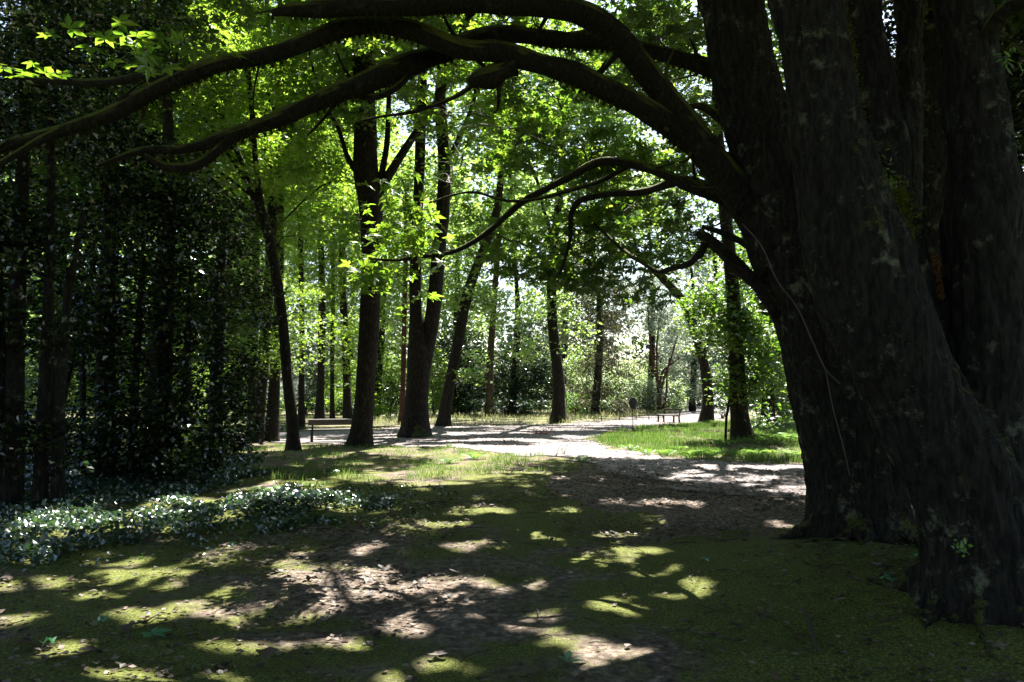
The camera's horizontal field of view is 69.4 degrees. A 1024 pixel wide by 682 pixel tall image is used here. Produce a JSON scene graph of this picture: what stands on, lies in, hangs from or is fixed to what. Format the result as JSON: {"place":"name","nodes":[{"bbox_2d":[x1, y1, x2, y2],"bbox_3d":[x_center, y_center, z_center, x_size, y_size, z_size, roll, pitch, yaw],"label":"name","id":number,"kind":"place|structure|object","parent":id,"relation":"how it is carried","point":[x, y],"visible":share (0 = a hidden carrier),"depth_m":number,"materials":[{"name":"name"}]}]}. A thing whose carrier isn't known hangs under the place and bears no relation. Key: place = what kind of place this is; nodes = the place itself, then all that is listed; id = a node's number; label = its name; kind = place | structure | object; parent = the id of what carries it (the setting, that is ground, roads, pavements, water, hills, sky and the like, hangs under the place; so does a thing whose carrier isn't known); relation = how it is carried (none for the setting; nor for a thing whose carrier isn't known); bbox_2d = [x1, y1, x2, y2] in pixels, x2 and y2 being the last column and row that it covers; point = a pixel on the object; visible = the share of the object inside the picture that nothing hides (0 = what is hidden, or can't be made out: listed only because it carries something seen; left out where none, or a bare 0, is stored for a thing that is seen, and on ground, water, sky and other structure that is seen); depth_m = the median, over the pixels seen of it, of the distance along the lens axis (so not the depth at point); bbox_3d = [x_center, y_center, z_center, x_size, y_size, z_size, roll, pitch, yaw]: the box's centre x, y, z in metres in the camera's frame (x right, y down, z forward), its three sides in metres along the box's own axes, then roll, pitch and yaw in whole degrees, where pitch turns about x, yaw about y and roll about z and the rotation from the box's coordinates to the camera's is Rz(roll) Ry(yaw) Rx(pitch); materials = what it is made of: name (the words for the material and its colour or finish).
{"place":"outdoors","nodes":[
{"label":"outdoors","id":0,"kind":"place"},
{"bbox_2d":[197,443,593,490],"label":"grass","id":1,"kind":"structure","parent":0,"point":[345,466],"depth_m":15.89,"materials":[{"name":"green plant"}]},
{"bbox_2d":[192,403,805,497],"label":"path","id":2,"kind":"structure","parent":0,"point":[576,449],"depth_m":20.66,"materials":[{"name":"grey gravel"}]},
{"bbox_2d":[307,419,351,441],"bbox_3d":[-5.750,2.987,24.725,2.120,0.776,0.557,1,-4,-19],"label":"park bench","id":3,"kind":"object","parent":2,"relation":"on","point":[312,422],"visible":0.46,"depth_m":24.41,"materials":[{"name":"brown wood"}]},
{"bbox_2d":[530,427,552,433],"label":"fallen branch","id":4,"kind":"object","parent":2,"relation":"on","point":[540,432],"visible":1,"depth_m":28.95,"materials":[{"name":"brown wood"}]},
{"bbox_2d":[569,455,596,461],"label":"fern","id":5,"kind":"object","parent":2,"relation":"on","point":[586,458],"visible":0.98,"depth_m":17.28,"materials":[{"name":"green plant"}]},
{"bbox_2d":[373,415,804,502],"bbox_3d":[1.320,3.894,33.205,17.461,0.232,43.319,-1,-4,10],"label":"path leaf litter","id":6,"kind":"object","parent":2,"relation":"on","point":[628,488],"visible":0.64,"depth_m":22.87,"materials":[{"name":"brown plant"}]},
{"bbox_2d":[656,408,681,422],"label":"park bench","id":7,"kind":"object","parent":2,"relation":"on","point":[668,409],"visible":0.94,"depth_m":40.90,"materials":[{"name":"brown wood"}]},
{"bbox_2d":[0,397,1023,681],"bbox_3d":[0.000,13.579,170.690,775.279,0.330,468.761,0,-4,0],"label":"ground","id":8,"kind":"structure","parent":0,"point":[198,595],"depth_m":5.86,"materials":[{"name":"green plant"}]},
{"bbox_2d":[6,343,77,416],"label":"shrub","id":9,"kind":"object","parent":8,"relation":"on","point":[37,389],"visible":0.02,"depth_m":45.66,"materials":[{"name":"green plant"}]},
{"bbox_2d":[1,140,85,412],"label":"background tree","id":10,"kind":"object","parent":8,"relation":"on","point":[28,367],"visible":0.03,"depth_m":43.51,"materials":[{"name":"green plant"}]},
{"bbox_2d":[38,636,56,645],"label":"fallen leaf","id":11,"kind":"object","parent":8,"relation":"on","point":[52,640],"visible":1,"depth_m":4.72,"materials":[{"name":"green plant"}]},
{"bbox_2d":[0,0,161,505],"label":"evergreen tree","id":12,"kind":"object","parent":8,"relation":"on","point":[16,429],"visible":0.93,"depth_m":10.67,"materials":[{"name":"green plant"}]},
{"bbox_2d":[0,0,185,450],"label":"evergreen tree","id":13,"kind":"object","parent":8,"relation":"on","point":[89,365],"visible":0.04,"depth_m":19.21,"materials":[{"name":"green plant"}]},
{"bbox_2d":[5,51,184,380],"bbox_3d":[-15.853,-5.218,28.552,6.529,17.650,6.086,-1,-4,15],"label":"broadleaf tree","id":14,"kind":"object","parent":8,"relation":"on","point":[94,279],"visible":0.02,"depth_m":28.03,"materials":[{"name":"green plant"}]},
{"bbox_2d":[92,613,108,622],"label":"fallen leaf","id":15,"kind":"object","parent":8,"relation":"on","point":[103,619],"visible":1,"depth_m":5.22,"materials":[{"name":"green plant"}]},
{"bbox_2d":[66,353,144,417],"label":"shrub","id":16,"kind":"object","parent":8,"relation":"on","point":[90,394],"visible":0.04,"depth_m":45.76,"materials":[{"name":"green plant"}]},
{"bbox_2d":[0,0,225,480],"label":"evergreen tree","id":17,"kind":"object","parent":8,"relation":"on","point":[97,339],"visible":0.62,"depth_m":12.90,"materials":[{"name":"green plant"}]},
{"bbox_2d":[0,0,281,457],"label":"broadleaf tree","id":18,"kind":"object","parent":8,"relation":"on","point":[166,112],"visible":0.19,"depth_m":17.62,"materials":[{"name":"green plant"}]},
{"bbox_2d":[127,607,167,640],"bbox_3d":[-2.614,1.996,5.235,0.092,0.043,0.655,0,-4,-4],"label":"fallen twig","id":19,"kind":"object","parent":8,"relation":"on","point":[131,625],"visible":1,"depth_m":5.19,"materials":[{"name":"brown wood"}]},
{"bbox_2d":[139,626,170,637],"bbox_3d":[-2.406,1.966,4.978,0.198,0.021,0.214,0,-4,0],"label":"small green plant","id":20,"kind":"object","parent":8,"relation":"on","point":[156,632],"visible":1,"depth_m":5.00,"materials":[{"name":"green plant"}]},
{"bbox_2d":[44,104,277,480],"bbox_3d":[-6.211,-0.609,13.280,3.685,6.936,4.012,-4,-6,43],"label":"evergreen tree","id":21,"kind":"object","parent":8,"relation":"on","point":[164,460],"visible":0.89,"depth_m":13.11,"materials":[{"name":"green plant"}]},
{"bbox_2d":[121,166,229,410],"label":"background tree","id":22,"kind":"object","parent":8,"relation":"on","point":[181,290],"visible":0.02,"depth_m":49.41,"materials":[{"name":"green plant"}]},
{"bbox_2d":[11,0,373,450],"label":"broadleaf tree","id":23,"kind":"object","parent":8,"relation":"on","point":[254,180],"visible":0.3,"depth_m":21.03,"materials":[{"name":"green plant"}]},
{"bbox_2d":[0,450,396,563],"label":"ivy ground cover","id":24,"kind":"object","parent":8,"relation":"on","point":[43,517],"visible":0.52,"depth_m":9.78,"materials":[{"name":"green plant"}]},
{"bbox_2d":[147,188,298,466],"bbox_3d":[-6.169,-0.206,15.450,3.305,6.037,3.563,0,-4,0],"label":"evergreen tree","id":25,"kind":"object","parent":8,"relation":"on","point":[241,358],"visible":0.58,"depth_m":15.51,"materials":[{"name":"green plant"}]},
{"bbox_2d":[0,467,452,575],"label":"trailing ivy","id":26,"kind":"object","parent":8,"relation":"on","point":[160,537],"visible":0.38,"depth_m":8.89,"materials":[{"name":"green plant"}]},
{"bbox_2d":[174,171,309,418],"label":"background tree","id":27,"kind":"object","parent":8,"relation":"on","point":[243,378],"visible":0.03,"depth_m":45.73,"materials":[{"name":"green plant"}]},
{"bbox_2d":[145,0,356,442],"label":"broadleaf tree","id":28,"kind":"object","parent":8,"relation":"on","point":[272,212],"visible":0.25,"depth_m":23.97,"materials":[{"name":"green plant"}]},
{"bbox_2d":[102,0,400,439],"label":"broadleaf tree","id":29,"kind":"object","parent":8,"relation":"on","point":[324,191],"visible":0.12,"depth_m":24.67,"materials":[{"name":"green plant"}]},
{"bbox_2d":[229,486,274,493],"bbox_3d":[-4.055,2.366,11.577,0.627,0.144,0.715,-4,-5,42],"label":"fern","id":30,"kind":"object","parent":8,"relation":"on","point":[240,490],"visible":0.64,"depth_m":11.57,"materials":[{"name":"green plant"}]},
{"bbox_2d":[223,414,314,431],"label":"grass","id":31,"kind":"structure","parent":8,"relation":"on","point":[282,421],"depth_m":36.26,"materials":[{"name":"green plant"}]},
{"bbox_2d":[146,0,399,440],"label":"broadleaf tree","id":32,"kind":"object","parent":8,"relation":"on","point":[273,411],"visible":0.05,"depth_m":25.14,"materials":[{"name":"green plant"}]},
{"bbox_2d":[267,380,309,414],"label":"shrub","id":33,"kind":"object","parent":8,"relation":"on","point":[281,393],"visible":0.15,"depth_m":52.87,"materials":[{"name":"green plant"}]},
{"bbox_2d":[271,484,308,488],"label":"fern","id":34,"kind":"object","parent":8,"relation":"on","point":[300,485],"visible":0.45,"depth_m":11.95,"materials":[{"name":"green plant"}]},
{"bbox_2d":[282,375,328,413],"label":"shrub","id":35,"kind":"object","parent":8,"relation":"on","point":[312,394],"visible":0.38,"depth_m":56.12,"materials":[{"name":"green plant"}]},
{"bbox_2d":[212,105,408,429],"bbox_3d":[-9.521,-4.012,33.157,9.359,16.039,9.823,3,-5,-32],"label":"broadleaf tree","id":36,"kind":"object","parent":8,"relation":"on","point":[299,257],"visible":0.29,"depth_m":32.79,"materials":[{"name":"green plant"}]},
{"bbox_2d":[248,143,412,418],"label":"ash tree","id":37,"kind":"object","parent":8,"relation":"on","point":[332,307],"visible":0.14,"depth_m":41.37,"materials":[{"name":"green plant"}]},
{"bbox_2d":[308,355,354,413],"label":"shrub","id":38,"kind":"object","parent":8,"relation":"on","point":[336,376],"visible":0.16,"depth_m":56.03,"materials":[{"name":"green plant"}]},
{"bbox_2d":[285,74,394,418],"bbox_3d":[-10.715,-5.629,40.154,9.446,20.224,9.950,3,-5,-38],"label":"ash tree","id":39,"kind":"object","parent":8,"relation":"on","point":[319,412],"visible":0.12,"depth_m":39.56,"materials":[{"name":"green plant"}]},
{"bbox_2d":[292,242,397,413],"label":"background tree","id":40,"kind":"object","parent":8,"relation":"on","point":[310,371],"visible":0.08,"depth_m":55.80,"materials":[{"name":"green plant"}]},
{"bbox_2d":[286,98,409,418],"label":"ash tree","id":41,"kind":"object","parent":8,"relation":"on","point":[346,371],"visible":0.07,"depth_m":42.16,"materials":[{"name":"green plant"}]},
{"bbox_2d":[305,137,434,417],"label":"background tree","id":42,"kind":"object","parent":8,"relation":"on","point":[379,406],"visible":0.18,"depth_m":48.70,"materials":[{"name":"green plant"}]},
{"bbox_2d":[261,0,488,447],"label":"maple tree","id":43,"kind":"object","parent":8,"relation":"on","point":[363,164],"visible":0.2,"depth_m":22.29,"materials":[{"name":"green plant"}]},
{"bbox_2d":[379,367,405,416],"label":"shrub","id":44,"kind":"object","parent":8,"relation":"on","point":[390,392],"visible":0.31,"depth_m":50.04,"materials":[{"name":"green plant"}]},
{"bbox_2d":[382,351,406,406],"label":"shrub","id":45,"kind":"object","parent":8,"relation":"on","point":[393,373],"visible":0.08,"depth_m":59.85,"materials":[{"name":"green plant"}]},
{"bbox_2d":[308,129,488,424],"bbox_3d":[-5.745,-3.135,38.444,10.128,15.035,9.644,0,-4,0],"label":"maple tree","id":46,"kind":"object","parent":8,"relation":"on","point":[401,178],"visible":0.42,"depth_m":37.89,"materials":[{"name":"green plant"}]},
{"bbox_2d":[29,161,775,408],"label":"woodland","id":47,"kind":"object","parent":8,"relation":"on","point":[502,342],"visible":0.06,"depth_m":82.62,"materials":[{"name":"green plant"}]},
{"bbox_2d":[406,347,456,416],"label":"shrub","id":48,"kind":"object","parent":8,"relation":"on","point":[433,395],"visible":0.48,"depth_m":50.15,"materials":[{"name":"green plant"}]},
{"bbox_2d":[314,13,549,437],"bbox_3d":[-3.545,-7.498,27.765,9.723,22.265,9.041,-4,-6,43],"label":"maple tree","id":49,"kind":"object","parent":8,"relation":"on","point":[422,336],"visible":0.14,"depth_m":27.03,"materials":[{"name":"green plant"}]},
{"bbox_2d":[436,458,463,462],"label":"fern","id":50,"kind":"object","parent":8,"relation":"on","point":[446,461],"visible":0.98,"depth_m":17.29,"materials":[{"name":"green plant"}]},
{"bbox_2d":[402,134,509,414],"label":"background tree","id":51,"kind":"object","parent":8,"relation":"on","point":[456,272],"visible":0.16,"depth_m":55.02,"materials":[{"name":"green plant"}]},
{"bbox_2d":[0,0,927,547],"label":"leaning tree","id":52,"kind":"object","parent":8,"relation":"on","point":[856,488],"visible":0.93,"depth_m":7.38,"materials":[{"name":"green plant"}]},
{"bbox_2d":[429,323,500,413],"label":"shrub","id":53,"kind":"object","parent":8,"relation":"on","point":[448,344],"visible":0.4,"depth_m":52.55,"materials":[{"name":"green plant"}]},
{"bbox_2d":[438,379,497,415],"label":"shrub","id":54,"kind":"object","parent":8,"relation":"on","point":[482,395],"visible":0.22,"depth_m":52.41,"materials":[{"name":"green plant"}]},
{"bbox_2d":[460,452,492,458],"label":"fern","id":55,"kind":"object","parent":8,"relation":"on","point":[471,456],"visible":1,"depth_m":17.98,"materials":[{"name":"green plant"}]},
{"bbox_2d":[433,160,576,417],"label":"maple tree","id":56,"kind":"object","parent":8,"relation":"on","point":[488,405],"visible":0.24,"depth_m":48.86,"materials":[{"name":"green plant"}]},
{"bbox_2d":[0,473,1013,681],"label":"stick litter","id":57,"kind":"object","parent":8,"relation":"on","point":[538,613],"visible":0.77,"depth_m":5.71,"materials":[{"name":"brown plant"}]},
{"bbox_2d":[423,14,595,425],"bbox_3d":[-0.235,-6.638,36.268,9.309,21.798,9.558,0,-4,0],"label":"maple tree","id":58,"kind":"object","parent":8,"relation":"on","point":[469,294],"visible":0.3,"depth_m":35.80,"materials":[{"name":"green plant"}]},
{"bbox_2d":[0,465,1023,681],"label":"leaf litter","id":59,"kind":"object","parent":8,"relation":"on","point":[376,634],"visible":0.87,"depth_m":6.12,"materials":[{"name":"brown plant"}]},
{"bbox_2d":[257,646,278,659],"bbox_3d":[-1.476,1.885,4.471,0.120,0.035,0.101,-4,-5,41],"label":"dead leaf","id":60,"kind":"object","parent":59,"relation":"on","point":[266,653],"visible":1,"depth_m":4.47,"materials":[{"name":"brown plant"}]},
{"bbox_2d":[520,666,538,673],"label":"dead leaf","id":61,"kind":"object","parent":59,"relation":"on","point":[526,669],"visible":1,"depth_m":4.23,"materials":[{"name":"brown plant"}]},
{"bbox_2d":[453,236,586,416],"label":"background tree","id":62,"kind":"object","parent":8,"relation":"on","point":[516,385],"visible":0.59,"depth_m":51.21,"materials":[{"name":"green plant"}]},
{"bbox_2d":[480,343,565,414],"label":"shrub","id":63,"kind":"object","parent":8,"relation":"on","point":[547,379],"visible":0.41,"depth_m":52.37,"materials":[{"name":"green plant"}]},
{"bbox_2d":[373,409,673,425],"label":"grass","id":64,"kind":"structure","parent":8,"relation":"on","point":[579,416],"depth_m":44.76,"materials":[{"name":"green plant"}]},
{"bbox_2d":[480,28,648,422],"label":"maple tree","id":65,"kind":"object","parent":8,"relation":"on","point":[558,410],"visible":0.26,"depth_m":40.47,"materials":[{"name":"green plant"}]},
{"bbox_2d":[525,136,615,411],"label":"background tree","id":66,"kind":"object","parent":8,"relation":"on","point":[564,358],"visible":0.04,"depth_m":59.86,"materials":[{"name":"green plant"}]},
{"bbox_2d":[557,650,585,661],"bbox_3d":[0.364,1.872,4.389,0.189,0.023,0.201,0,-4,0],"label":"fallen leaf","id":67,"kind":"object","parent":8,"relation":"on","point":[567,654],"visible":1,"depth_m":4.39,"materials":[{"name":"green plant"}]},
{"bbox_2d":[565,390,595,415],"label":"shrub","id":68,"kind":"object","parent":8,"relation":"on","point":[576,407],"visible":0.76,"depth_m":50.04,"materials":[{"name":"green plant"}]},
{"bbox_2d":[566,342,618,402],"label":"shrub","id":69,"kind":"object","parent":8,"relation":"on","point":[572,376],"visible":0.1,"depth_m":61.72,"materials":[{"name":"green plant"}]},
{"bbox_2d":[528,227,660,416],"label":"background tree","id":70,"kind":"object","parent":8,"relation":"on","point":[598,369],"visible":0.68,"depth_m":50.75,"materials":[{"name":"green plant"}]},
{"bbox_2d":[566,369,630,412],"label":"shrub","id":71,"kind":"object","parent":8,"relation":"on","point":[606,401],"visible":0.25,"depth_m":56.42,"materials":[{"name":"green plant"}]},
{"bbox_2d":[601,355,651,412],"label":"shrub","id":72,"kind":"object","parent":8,"relation":"on","point":[644,377],"visible":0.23,"depth_m":59.47,"materials":[{"name":"green plant"}]},
{"bbox_2d":[618,444,639,449],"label":"fern","id":73,"kind":"object","parent":8,"relation":"on","point":[625,446],"visible":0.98,"depth_m":20.35,"materials":[{"name":"green plant"}]},
{"bbox_2d":[629,397,636,426],"bbox_3d":[4.900,3.021,29.961,0.470,1.485,0.046,4,-5,-42],"label":"round sign","id":74,"kind":"object","parent":8,"relation":"on","point":[632,402],"visible":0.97,"depth_m":29.96,"materials":[{"name":"metal"}]},
{"bbox_2d":[632,449,658,454],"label":"fern","id":75,"kind":"object","parent":8,"relation":"on","point":[644,452],"visible":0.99,"depth_m":19.08,"materials":[{"name":"green plant"}]},
{"bbox_2d":[623,377,674,412],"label":"shrub","id":76,"kind":"object","parent":8,"relation":"on","point":[654,396],"visible":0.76,"depth_m":59.26,"materials":[{"name":"green plant"}]},
{"bbox_2d":[609,172,696,411],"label":"background tree","id":77,"kind":"object","parent":8,"relation":"on","point":[651,374],"visible":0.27,"depth_m":61.99,"materials":[{"name":"green plant"}]},
{"bbox_2d":[623,266,692,408],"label":"red stemmed tree","id":78,"kind":"object","parent":8,"relation":"on","point":[660,317],"visible":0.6,"depth_m":59.58,"materials":[{"name":"green plant"}]},
{"bbox_2d":[602,118,723,421],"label":"arching tree","id":79,"kind":"object","parent":8,"relation":"on","point":[706,412],"visible":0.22,"depth_m":41.34,"materials":[{"name":"green plant"}]},
{"bbox_2d":[651,449,677,454],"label":"fern","id":80,"kind":"object","parent":8,"relation":"on","point":[666,451],"visible":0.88,"depth_m":19.13,"materials":[{"name":"green plant"}]},
{"bbox_2d":[648,373,691,411],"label":"shrub","id":81,"kind":"object","parent":8,"relation":"on","point":[672,385],"visible":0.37,"depth_m":61.61,"materials":[{"name":"green plant"}]},
{"bbox_2d":[646,342,698,395],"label":"shrub","id":82,"kind":"object","parent":8,"relation":"on","point":[672,371],"visible":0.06,"depth_m":88.21,"materials":[{"name":"green plant"}]},
{"bbox_2d":[570,0,786,443],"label":"ivy clad tree","id":83,"kind":"object","parent":8,"relation":"on","point":[736,328],"visible":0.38,"depth_m":23.99,"materials":[{"name":"green plant"}]},
{"bbox_2d":[648,207,737,410],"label":"background tree","id":84,"kind":"object","parent":8,"relation":"on","point":[692,380],"visible":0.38,"depth_m":65.72,"materials":[{"name":"green plant"}]},
{"bbox_2d":[675,450,711,457],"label":"fern","id":85,"kind":"object","parent":8,"relation":"on","point":[691,452],"visible":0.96,"depth_m":18.25,"materials":[{"name":"green plant"}]},
{"bbox_2d":[695,450,727,457],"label":"fern","id":86,"kind":"object","parent":8,"relation":"on","point":[714,453],"visible":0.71,"depth_m":18.27,"materials":[{"name":"green plant"}]},
{"bbox_2d":[713,393,729,418],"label":"shrub","id":87,"kind":"object","parent":8,"relation":"on","point":[721,412],"visible":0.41,"depth_m":46.36,"materials":[{"name":"green plant"}]},
{"bbox_2d":[708,439,737,445],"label":"fern","id":88,"kind":"object","parent":8,"relation":"on","point":[722,442],"visible":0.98,"depth_m":21.77,"materials":[{"name":"green plant"}]},
{"bbox_2d":[668,146,794,426],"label":"ivy clad tree","id":89,"kind":"object","parent":8,"relation":"on","point":[772,402],"visible":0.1,"depth_m":34.94,"materials":[{"name":"green plant"}]},
{"bbox_2d":[741,448,774,453],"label":"fern","id":90,"kind":"object","parent":8,"relation":"on","point":[764,450],"visible":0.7,"depth_m":18.96,"materials":[{"name":"green plant"}]},
{"bbox_2d":[749,356,792,422],"bbox_3d":[13.623,2.086,38.039,3.696,4.489,3.772,-3,-5,33],"label":"shrub","id":91,"kind":"object","parent":8,"relation":"on","point":[753,404],"visible":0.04,"depth_m":37.90,"materials":[{"name":"green plant"}]},
{"bbox_2d":[749,433,797,442],"bbox_3d":[7.787,2.896,21.804,1.391,0.302,1.304,2,-5,-31],"label":"fern","id":92,"kind":"object","parent":8,"relation":"on","point":[778,437],"visible":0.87,"depth_m":21.67,"materials":[{"name":"green plant"}]},
{"bbox_2d":[773,450,800,458],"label":"fern","id":93,"kind":"object","parent":8,"relation":"on","point":[790,453],"visible":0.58,"depth_m":18.34,"materials":[{"name":"green plant"}]},
{"bbox_2d":[799,607,816,651],"bbox_3d":[1.952,1.862,4.846,0.040,0.083,0.786,-1,-4,14],"label":"fallen twig","id":94,"kind":"object","parent":8,"relation":"on","point":[812,631],"visible":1,"depth_m":4.83,"materials":[{"name":"brown wood"}]},
{"bbox_2d":[880,572,897,580],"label":"fallen leaf","id":95,"kind":"object","parent":8,"relation":"on","point":[887,576],"visible":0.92,"depth_m":5.43,"materials":[{"name":"green plant"}]},
{"bbox_2d":[767,0,1023,661],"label":"leaning tree","id":96,"kind":"object","parent":8,"relation":"on","point":[938,383],"visible":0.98,"depth_m":5.04,"materials":[{"name":"brown plant"}]},
{"bbox_2d":[882,0,1023,172],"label":"evergreen tree","id":97,"kind":"object","parent":8,"relation":"on","point":[1015,90],"visible":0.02,"depth_m":12.63,"materials":[{"name":"green plant"}]},
{"bbox_2d":[889,0,1023,299],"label":"mossy tree","id":98,"kind":"object","parent":8,"relation":"on","point":[934,154],"visible":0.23,"depth_m":10.09,"materials":[{"name":"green plant"}]},
{"bbox_2d":[995,3,1023,174],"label":"evergreen tree","id":99,"kind":"object","parent":8,"relation":"on","point":[1018,127],"visible":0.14,"depth_m":10.52,"materials":[{"name":"green plant"}]},
{"bbox_2d":[1006,13,1023,173],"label":"evergreen tree","id":100,"kind":"object","parent":8,"relation":"on","point":[1022,136],"depth_m":16.53,"materials":[{"name":"green plant"}]},
{"bbox_2d":[0,0,1023,395],"label":"sky","id":101,"kind":"structure","parent":0,"point":[692,8],"materials":[{"name":"white"}]},
{"bbox_2d":[588,417,801,463],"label":"grass","id":102,"kind":"structure","parent":0,"point":[656,436],"depth_m":23.48,"materials":[{"name":"green plant"}]}
]}

